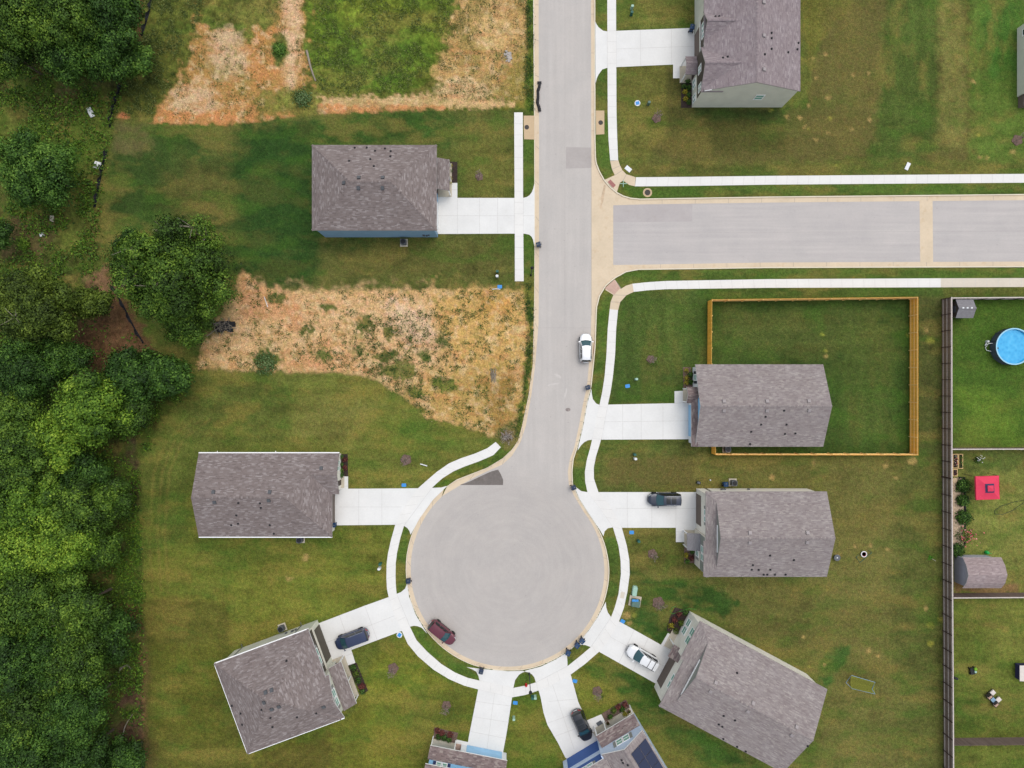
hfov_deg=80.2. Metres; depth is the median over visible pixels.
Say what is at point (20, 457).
leafy tree
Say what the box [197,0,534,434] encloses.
dry straw
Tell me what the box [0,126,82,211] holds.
feathery tree
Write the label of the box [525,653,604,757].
driveway
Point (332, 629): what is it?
driveway
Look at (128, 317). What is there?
silt fence
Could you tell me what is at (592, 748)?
garage door
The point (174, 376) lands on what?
round leaved tree
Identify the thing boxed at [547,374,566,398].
road stain
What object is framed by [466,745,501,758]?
garage door
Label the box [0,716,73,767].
leafy tree
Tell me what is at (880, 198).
kerb
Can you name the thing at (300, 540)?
air conditioner
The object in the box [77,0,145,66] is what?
leafy tree
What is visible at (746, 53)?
house
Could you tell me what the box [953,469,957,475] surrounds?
planter box
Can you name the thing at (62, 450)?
fresh leaved tree
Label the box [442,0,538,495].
kerb
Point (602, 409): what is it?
pavement
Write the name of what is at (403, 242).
air conditioner
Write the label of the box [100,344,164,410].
round leaved tree
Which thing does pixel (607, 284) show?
kerb
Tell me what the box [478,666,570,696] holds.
pavement
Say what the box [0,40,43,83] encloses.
leafy tree
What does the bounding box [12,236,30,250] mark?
shrub
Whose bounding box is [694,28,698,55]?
garage door
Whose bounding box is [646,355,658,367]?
sapling
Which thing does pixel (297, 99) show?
shrub
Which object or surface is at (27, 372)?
dark tree
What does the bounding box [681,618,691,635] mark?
window
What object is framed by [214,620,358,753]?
house
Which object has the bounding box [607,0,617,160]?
pavement
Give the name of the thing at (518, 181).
pavement
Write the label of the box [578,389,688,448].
driveway
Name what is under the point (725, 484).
wheeled bin
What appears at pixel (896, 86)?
ground
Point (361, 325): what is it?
dry grass patch
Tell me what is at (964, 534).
shrub
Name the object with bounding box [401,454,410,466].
sapling
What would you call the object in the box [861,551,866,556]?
fire pit
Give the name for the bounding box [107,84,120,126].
silt fence
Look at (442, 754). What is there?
house
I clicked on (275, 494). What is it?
house
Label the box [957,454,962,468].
planter box
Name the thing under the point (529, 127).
storm inlet
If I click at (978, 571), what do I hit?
shed
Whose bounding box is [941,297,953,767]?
weathered fence
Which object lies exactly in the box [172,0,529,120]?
weeds
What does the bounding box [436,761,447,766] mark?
window
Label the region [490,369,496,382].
branch heap
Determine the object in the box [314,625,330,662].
garage door
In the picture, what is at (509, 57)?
stone heap
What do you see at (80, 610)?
leafy tree
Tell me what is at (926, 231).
crossing strip
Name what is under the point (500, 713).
driveway
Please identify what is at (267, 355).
shrub
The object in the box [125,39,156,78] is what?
young tree
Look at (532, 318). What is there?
weeds
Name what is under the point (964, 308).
shed
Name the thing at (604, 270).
intersection apron
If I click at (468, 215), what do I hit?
driveway
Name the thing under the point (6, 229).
tree
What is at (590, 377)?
kerb
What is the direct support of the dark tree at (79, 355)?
on the ground at (896, 86)
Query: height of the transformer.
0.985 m
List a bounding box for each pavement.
[386,488,430,630]
[402,627,478,688]
[419,442,500,487]
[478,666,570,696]
[514,112,523,280]
[568,492,629,673]
[585,309,617,491]
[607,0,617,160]
[633,278,940,291]
[635,174,1023,185]
[941,278,1023,286]
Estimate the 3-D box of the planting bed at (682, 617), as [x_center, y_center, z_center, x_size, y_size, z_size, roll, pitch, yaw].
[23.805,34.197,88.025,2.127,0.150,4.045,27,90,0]
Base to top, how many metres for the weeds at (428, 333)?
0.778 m
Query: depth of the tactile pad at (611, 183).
87.97 m
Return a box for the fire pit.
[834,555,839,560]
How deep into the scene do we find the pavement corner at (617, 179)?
87.97 m
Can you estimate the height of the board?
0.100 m
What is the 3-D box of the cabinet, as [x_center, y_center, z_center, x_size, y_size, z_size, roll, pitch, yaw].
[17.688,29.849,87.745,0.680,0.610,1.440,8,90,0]
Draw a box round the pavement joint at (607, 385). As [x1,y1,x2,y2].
[387,41,992,689]
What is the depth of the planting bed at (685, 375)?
87.95 m
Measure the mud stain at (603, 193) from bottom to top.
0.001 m
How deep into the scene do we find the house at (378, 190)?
82.31 m
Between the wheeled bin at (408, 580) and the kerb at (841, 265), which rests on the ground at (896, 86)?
the kerb at (841, 265)
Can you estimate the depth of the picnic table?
87.04 m
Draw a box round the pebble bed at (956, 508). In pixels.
[953,477,963,545]
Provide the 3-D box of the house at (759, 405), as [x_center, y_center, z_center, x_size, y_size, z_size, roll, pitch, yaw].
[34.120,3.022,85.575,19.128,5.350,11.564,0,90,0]
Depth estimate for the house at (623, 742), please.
83.87 m
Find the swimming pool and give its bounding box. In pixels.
[985,328,1023,364]
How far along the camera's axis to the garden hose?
87.95 m
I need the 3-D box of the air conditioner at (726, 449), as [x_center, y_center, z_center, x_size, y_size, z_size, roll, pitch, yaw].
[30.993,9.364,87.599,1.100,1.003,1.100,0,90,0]
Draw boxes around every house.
[191,451,343,537]
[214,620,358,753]
[311,144,451,236]
[425,736,506,767]
[563,705,666,767]
[654,611,826,767]
[680,0,799,106]
[683,364,831,446]
[683,488,835,577]
[1017,24,1023,107]
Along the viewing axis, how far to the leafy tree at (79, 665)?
78.80 m
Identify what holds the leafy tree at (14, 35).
on the ground at (896, 86)
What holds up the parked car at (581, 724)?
on the driveway at (564, 689)
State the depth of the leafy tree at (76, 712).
78.08 m
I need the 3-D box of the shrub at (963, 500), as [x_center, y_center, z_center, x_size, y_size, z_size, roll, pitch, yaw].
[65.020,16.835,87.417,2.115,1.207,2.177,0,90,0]
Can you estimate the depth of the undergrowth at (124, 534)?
87.80 m
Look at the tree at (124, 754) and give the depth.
83.11 m
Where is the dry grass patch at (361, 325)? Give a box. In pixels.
[196,277,533,440]
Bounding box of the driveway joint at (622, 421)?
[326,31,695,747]
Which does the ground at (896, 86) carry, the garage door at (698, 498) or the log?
the log
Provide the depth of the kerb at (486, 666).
88.11 m
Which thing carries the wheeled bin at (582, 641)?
on the driveway at (613, 649)
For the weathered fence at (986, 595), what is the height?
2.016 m
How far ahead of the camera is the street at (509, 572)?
88.12 m
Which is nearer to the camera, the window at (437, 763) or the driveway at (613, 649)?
the window at (437, 763)
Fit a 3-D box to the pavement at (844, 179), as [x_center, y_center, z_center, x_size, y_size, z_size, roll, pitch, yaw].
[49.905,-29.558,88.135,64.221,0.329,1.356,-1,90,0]
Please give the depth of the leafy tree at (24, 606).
77.66 m
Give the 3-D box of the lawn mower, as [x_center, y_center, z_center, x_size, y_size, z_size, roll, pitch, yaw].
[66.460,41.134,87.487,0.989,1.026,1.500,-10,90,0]
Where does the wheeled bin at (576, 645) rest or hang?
on the driveway at (613, 649)
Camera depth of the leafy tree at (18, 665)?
77.30 m
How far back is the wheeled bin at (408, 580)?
87.07 m
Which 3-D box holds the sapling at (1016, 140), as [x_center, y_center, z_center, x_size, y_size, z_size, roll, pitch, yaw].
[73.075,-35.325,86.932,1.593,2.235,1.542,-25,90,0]
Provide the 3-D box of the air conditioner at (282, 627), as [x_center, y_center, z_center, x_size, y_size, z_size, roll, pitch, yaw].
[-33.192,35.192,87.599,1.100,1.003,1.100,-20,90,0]
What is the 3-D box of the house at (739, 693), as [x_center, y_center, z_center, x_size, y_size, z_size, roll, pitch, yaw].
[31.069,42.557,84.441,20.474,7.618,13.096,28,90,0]
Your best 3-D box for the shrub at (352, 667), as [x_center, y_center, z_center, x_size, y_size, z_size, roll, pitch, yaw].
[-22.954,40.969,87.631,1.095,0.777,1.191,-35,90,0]
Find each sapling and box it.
[388,663,398,678]
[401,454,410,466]
[440,701,455,715]
[475,169,482,180]
[499,428,514,443]
[592,686,608,701]
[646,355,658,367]
[648,549,662,562]
[652,110,661,122]
[653,597,667,610]
[1011,132,1023,145]
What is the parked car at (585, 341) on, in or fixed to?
on the street at (509, 572)
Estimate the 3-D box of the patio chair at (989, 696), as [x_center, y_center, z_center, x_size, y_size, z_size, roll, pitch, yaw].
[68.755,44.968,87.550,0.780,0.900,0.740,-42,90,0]
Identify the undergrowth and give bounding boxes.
[0,0,195,767]
[105,391,183,606]
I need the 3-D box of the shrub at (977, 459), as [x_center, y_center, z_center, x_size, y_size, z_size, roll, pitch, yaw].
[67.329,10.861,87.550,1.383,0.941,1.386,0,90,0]
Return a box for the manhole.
[643,188,651,196]
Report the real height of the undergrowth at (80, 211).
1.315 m
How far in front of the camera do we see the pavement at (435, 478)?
87.97 m
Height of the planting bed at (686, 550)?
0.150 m
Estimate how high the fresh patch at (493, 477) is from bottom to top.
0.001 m
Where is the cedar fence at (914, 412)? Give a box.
[707,297,918,454]
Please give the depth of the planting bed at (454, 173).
87.95 m
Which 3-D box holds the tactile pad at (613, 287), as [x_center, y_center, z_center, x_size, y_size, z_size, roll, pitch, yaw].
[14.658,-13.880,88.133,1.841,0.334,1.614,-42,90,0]
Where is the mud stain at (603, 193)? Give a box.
[600,185,605,208]
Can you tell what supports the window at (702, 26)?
in the house at (746, 53)
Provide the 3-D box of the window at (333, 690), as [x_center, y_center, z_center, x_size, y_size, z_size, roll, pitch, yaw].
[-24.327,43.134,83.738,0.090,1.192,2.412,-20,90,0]
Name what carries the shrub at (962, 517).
on the ground at (896, 86)
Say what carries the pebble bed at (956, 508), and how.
on the ground at (896, 86)
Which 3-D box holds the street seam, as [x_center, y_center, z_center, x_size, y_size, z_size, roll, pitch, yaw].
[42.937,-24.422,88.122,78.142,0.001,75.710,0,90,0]
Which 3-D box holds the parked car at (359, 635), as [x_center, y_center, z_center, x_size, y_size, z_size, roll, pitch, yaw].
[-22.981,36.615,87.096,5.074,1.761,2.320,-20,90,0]
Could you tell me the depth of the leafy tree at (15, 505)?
78.44 m
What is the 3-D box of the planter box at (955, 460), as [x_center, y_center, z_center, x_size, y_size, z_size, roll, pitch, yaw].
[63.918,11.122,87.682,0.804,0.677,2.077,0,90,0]
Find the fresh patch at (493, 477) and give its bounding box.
[461,470,502,484]
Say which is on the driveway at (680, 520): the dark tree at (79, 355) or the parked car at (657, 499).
the parked car at (657, 499)
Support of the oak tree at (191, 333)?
on the ground at (896, 86)
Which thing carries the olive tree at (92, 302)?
on the ground at (896, 86)
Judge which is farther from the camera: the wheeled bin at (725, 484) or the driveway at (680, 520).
the driveway at (680, 520)
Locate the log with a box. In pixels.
[306,50,315,80]
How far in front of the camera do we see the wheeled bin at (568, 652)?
86.95 m
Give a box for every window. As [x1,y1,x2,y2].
[332,687,339,705]
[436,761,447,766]
[615,733,629,745]
[666,673,674,687]
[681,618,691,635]
[684,626,694,644]
[701,21,703,39]
[701,545,702,561]
[753,95,764,99]
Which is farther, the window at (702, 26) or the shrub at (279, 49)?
the shrub at (279, 49)
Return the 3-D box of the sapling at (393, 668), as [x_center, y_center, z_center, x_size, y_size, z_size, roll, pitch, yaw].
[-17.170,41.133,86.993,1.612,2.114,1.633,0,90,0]
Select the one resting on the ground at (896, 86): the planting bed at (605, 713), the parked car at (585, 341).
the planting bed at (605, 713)
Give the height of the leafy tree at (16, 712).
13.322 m
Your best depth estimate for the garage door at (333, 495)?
87.24 m
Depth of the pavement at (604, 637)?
87.97 m
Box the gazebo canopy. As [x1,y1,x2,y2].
[964,473,999,499]
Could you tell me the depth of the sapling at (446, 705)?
87.94 m
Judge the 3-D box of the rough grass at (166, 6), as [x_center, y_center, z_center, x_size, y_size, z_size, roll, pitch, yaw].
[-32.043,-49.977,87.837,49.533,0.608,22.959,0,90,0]
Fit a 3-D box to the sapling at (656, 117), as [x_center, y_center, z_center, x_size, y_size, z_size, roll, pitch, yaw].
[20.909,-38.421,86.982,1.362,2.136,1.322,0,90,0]
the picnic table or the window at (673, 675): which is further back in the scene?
the picnic table
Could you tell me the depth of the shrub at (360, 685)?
87.61 m
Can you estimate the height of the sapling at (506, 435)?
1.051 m
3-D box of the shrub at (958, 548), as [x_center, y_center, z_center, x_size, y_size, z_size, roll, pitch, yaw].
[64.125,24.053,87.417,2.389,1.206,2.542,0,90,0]
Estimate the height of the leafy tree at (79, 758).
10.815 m
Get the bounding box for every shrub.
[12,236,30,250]
[252,350,281,378]
[269,40,287,57]
[290,87,312,109]
[348,664,355,670]
[358,683,366,689]
[953,542,965,557]
[954,523,984,546]
[955,477,973,493]
[955,493,970,506]
[955,509,974,527]
[973,457,984,463]
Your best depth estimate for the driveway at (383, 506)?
87.98 m
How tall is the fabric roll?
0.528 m
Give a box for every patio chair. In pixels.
[985,692,993,699]
[990,701,999,707]
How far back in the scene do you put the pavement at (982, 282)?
87.97 m
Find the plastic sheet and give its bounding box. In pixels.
[86,107,94,116]
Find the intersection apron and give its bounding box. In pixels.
[591,157,639,314]
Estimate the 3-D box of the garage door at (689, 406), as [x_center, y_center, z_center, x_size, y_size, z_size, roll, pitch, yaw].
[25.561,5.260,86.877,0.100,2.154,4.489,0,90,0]
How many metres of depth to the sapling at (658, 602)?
87.94 m
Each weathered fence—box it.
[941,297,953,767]
[952,297,1023,299]
[953,447,1023,449]
[953,593,1023,598]
[954,737,1023,745]
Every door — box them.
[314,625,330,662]
[332,494,334,524]
[437,202,437,232]
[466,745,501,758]
[567,741,598,767]
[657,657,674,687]
[688,405,690,436]
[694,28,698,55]
[696,493,700,525]
[954,562,963,577]
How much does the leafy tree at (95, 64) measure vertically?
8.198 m
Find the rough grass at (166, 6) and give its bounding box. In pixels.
[121,0,450,117]
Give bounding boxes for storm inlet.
[524,116,534,139]
[596,111,603,134]
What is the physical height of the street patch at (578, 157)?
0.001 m
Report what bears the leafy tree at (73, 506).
on the ground at (896, 86)
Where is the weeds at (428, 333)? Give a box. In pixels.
[349,305,460,413]
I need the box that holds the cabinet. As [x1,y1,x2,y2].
[631,585,637,596]
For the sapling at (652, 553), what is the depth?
87.94 m
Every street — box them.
[411,0,603,666]
[613,200,1023,264]
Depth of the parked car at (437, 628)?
86.77 m
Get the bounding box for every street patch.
[566,147,590,168]
[613,204,691,221]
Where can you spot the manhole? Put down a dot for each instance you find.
(647, 192)
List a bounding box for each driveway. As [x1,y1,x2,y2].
[319,585,426,664]
[335,476,446,533]
[438,183,534,246]
[456,667,524,751]
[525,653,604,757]
[576,488,695,541]
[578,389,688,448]
[579,602,670,682]
[595,22,693,83]
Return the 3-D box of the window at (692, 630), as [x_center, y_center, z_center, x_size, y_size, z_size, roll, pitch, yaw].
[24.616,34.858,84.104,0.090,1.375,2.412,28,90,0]
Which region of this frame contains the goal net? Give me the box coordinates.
[846,675,874,693]
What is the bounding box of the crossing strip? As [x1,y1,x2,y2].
[920,201,932,261]
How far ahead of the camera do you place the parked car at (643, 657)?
86.63 m
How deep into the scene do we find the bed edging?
87.79 m
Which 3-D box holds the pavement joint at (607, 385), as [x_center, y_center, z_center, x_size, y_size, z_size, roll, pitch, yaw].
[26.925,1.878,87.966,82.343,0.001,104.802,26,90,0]
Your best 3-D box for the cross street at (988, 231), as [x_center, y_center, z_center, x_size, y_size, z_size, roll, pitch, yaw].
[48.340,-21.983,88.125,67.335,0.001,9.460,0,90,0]
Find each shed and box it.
[952,299,976,317]
[954,555,1006,587]
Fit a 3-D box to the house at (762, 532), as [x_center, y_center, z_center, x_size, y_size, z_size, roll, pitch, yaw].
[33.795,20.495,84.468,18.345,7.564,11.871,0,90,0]
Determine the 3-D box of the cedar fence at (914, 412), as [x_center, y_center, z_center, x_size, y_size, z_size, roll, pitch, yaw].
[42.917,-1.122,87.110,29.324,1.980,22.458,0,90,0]
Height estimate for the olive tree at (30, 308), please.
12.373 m
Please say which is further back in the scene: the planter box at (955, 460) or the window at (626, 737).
the planter box at (955, 460)
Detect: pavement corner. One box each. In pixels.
[605,160,635,191]
[605,282,633,309]
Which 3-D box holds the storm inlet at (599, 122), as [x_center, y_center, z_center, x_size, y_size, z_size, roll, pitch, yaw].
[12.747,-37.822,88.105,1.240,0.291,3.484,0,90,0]
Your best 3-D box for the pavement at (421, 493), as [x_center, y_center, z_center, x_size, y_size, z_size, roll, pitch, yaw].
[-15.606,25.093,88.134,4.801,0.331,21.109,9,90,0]
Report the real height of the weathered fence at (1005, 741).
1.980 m
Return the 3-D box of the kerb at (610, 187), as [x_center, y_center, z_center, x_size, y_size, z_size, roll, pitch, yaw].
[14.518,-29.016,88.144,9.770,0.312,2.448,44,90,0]
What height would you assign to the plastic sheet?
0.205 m
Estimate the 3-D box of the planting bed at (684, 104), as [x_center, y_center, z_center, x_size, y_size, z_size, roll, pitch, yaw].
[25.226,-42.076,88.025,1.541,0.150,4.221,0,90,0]
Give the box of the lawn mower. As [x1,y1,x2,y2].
[968,666,976,674]
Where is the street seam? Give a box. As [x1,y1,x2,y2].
[701,231,952,232]
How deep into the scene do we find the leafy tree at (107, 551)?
82.03 m
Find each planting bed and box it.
[341,454,347,475]
[348,663,367,694]
[434,727,457,742]
[450,162,456,182]
[602,701,628,721]
[667,608,688,632]
[681,83,691,107]
[683,367,692,387]
[684,547,693,562]
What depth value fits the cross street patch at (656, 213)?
88.12 m
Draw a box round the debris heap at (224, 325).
[207,318,236,335]
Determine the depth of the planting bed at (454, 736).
87.95 m
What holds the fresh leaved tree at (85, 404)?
on the ground at (896, 86)
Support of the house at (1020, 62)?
on the ground at (896, 86)
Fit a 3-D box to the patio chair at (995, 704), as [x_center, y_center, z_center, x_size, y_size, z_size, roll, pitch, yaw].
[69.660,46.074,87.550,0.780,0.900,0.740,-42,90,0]
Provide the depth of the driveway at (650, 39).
87.98 m
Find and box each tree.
[0,0,57,75]
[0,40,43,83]
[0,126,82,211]
[0,220,19,253]
[0,260,84,348]
[0,331,71,401]
[0,389,50,442]
[0,420,59,500]
[0,472,65,539]
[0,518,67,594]
[0,565,66,640]
[0,614,60,702]
[0,674,62,760]
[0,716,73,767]
[15,407,86,474]
[16,0,121,64]
[28,679,112,753]
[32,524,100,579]
[33,30,96,91]
[36,627,109,696]
[41,571,115,641]
[44,727,114,767]
[45,475,117,544]
[48,366,136,452]
[50,337,98,385]
[55,448,113,495]
[70,285,114,321]
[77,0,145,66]
[77,527,127,576]
[78,42,137,86]
[84,608,141,668]
[85,474,136,520]
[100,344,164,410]
[100,730,150,767]
[101,209,242,336]
[101,396,157,442]
[106,223,140,263]
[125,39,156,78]
[144,351,194,403]
[158,294,218,349]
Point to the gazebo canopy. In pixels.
(987, 488)
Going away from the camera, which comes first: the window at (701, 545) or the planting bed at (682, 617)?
the window at (701, 545)
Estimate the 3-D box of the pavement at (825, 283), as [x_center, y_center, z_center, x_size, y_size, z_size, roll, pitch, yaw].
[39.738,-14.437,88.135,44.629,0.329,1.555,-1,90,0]
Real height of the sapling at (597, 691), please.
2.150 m
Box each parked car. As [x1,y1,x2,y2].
[335,627,369,650]
[427,619,455,644]
[571,708,592,740]
[578,333,593,362]
[626,644,659,671]
[647,492,681,507]
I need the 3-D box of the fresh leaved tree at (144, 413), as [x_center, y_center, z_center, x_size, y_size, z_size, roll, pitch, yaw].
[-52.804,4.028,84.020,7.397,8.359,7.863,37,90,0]
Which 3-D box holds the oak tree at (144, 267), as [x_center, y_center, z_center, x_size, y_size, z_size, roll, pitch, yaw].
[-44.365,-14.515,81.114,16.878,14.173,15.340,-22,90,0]
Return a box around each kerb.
[406,490,608,670]
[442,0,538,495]
[568,315,596,511]
[591,0,595,156]
[594,156,639,199]
[595,269,637,314]
[638,262,1023,269]
[640,194,1023,203]
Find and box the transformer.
[628,595,641,607]
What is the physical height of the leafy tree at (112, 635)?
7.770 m
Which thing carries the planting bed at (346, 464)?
on the ground at (896, 86)
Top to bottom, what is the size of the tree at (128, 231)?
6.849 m
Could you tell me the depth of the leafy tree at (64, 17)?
78.06 m
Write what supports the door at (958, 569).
in the shed at (978, 571)
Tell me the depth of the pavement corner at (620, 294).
87.97 m
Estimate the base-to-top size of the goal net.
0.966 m
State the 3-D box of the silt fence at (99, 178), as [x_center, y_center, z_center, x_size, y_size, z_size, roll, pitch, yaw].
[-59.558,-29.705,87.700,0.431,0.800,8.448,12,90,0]
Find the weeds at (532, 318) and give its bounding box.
[514,0,535,436]
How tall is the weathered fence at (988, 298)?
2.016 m
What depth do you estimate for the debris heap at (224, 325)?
87.70 m
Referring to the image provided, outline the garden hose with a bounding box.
[994,500,1023,514]
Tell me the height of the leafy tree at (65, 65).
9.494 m
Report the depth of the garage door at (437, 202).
87.07 m
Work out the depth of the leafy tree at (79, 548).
79.51 m
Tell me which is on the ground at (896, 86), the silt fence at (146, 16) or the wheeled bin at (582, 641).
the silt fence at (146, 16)
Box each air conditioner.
[277,622,286,632]
[296,538,304,542]
[400,239,407,246]
[722,447,730,452]
[729,479,737,485]
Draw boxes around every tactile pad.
[605,280,619,293]
[608,179,614,187]
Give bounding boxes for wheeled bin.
[406,578,411,584]
[478,667,483,674]
[565,647,570,655]
[574,640,579,648]
[579,635,585,644]
[688,24,694,32]
[722,482,728,487]
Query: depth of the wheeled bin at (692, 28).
86.96 m
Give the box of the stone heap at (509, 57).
[503,50,511,61]
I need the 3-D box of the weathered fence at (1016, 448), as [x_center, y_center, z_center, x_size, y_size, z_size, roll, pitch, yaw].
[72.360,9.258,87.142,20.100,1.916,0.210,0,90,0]
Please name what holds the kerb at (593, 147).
on the ground at (896, 86)
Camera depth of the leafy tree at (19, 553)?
77.86 m
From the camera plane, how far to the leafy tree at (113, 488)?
82.56 m
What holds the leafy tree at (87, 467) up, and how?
on the ground at (896, 86)
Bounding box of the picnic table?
[1015,663,1023,680]
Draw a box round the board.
[905,162,910,170]
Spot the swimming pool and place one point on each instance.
(1007, 346)
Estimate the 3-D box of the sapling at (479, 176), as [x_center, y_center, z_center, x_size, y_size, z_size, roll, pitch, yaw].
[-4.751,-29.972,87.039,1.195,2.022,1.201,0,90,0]
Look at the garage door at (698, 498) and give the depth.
86.78 m
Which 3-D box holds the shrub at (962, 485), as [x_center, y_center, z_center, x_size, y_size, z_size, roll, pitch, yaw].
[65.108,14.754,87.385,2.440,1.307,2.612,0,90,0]
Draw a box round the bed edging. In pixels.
[959,477,965,546]
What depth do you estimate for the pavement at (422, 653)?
87.97 m
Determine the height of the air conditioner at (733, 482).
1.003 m
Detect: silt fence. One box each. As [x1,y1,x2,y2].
[93,150,106,206]
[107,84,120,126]
[110,286,143,342]
[140,0,151,35]
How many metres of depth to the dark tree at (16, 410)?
80.24 m
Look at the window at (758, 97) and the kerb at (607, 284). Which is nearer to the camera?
the window at (758, 97)
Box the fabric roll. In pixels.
[536,81,541,111]
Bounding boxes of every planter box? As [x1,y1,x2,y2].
[953,454,957,467]
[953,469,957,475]
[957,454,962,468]
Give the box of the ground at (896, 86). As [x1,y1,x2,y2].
[0,0,1023,767]

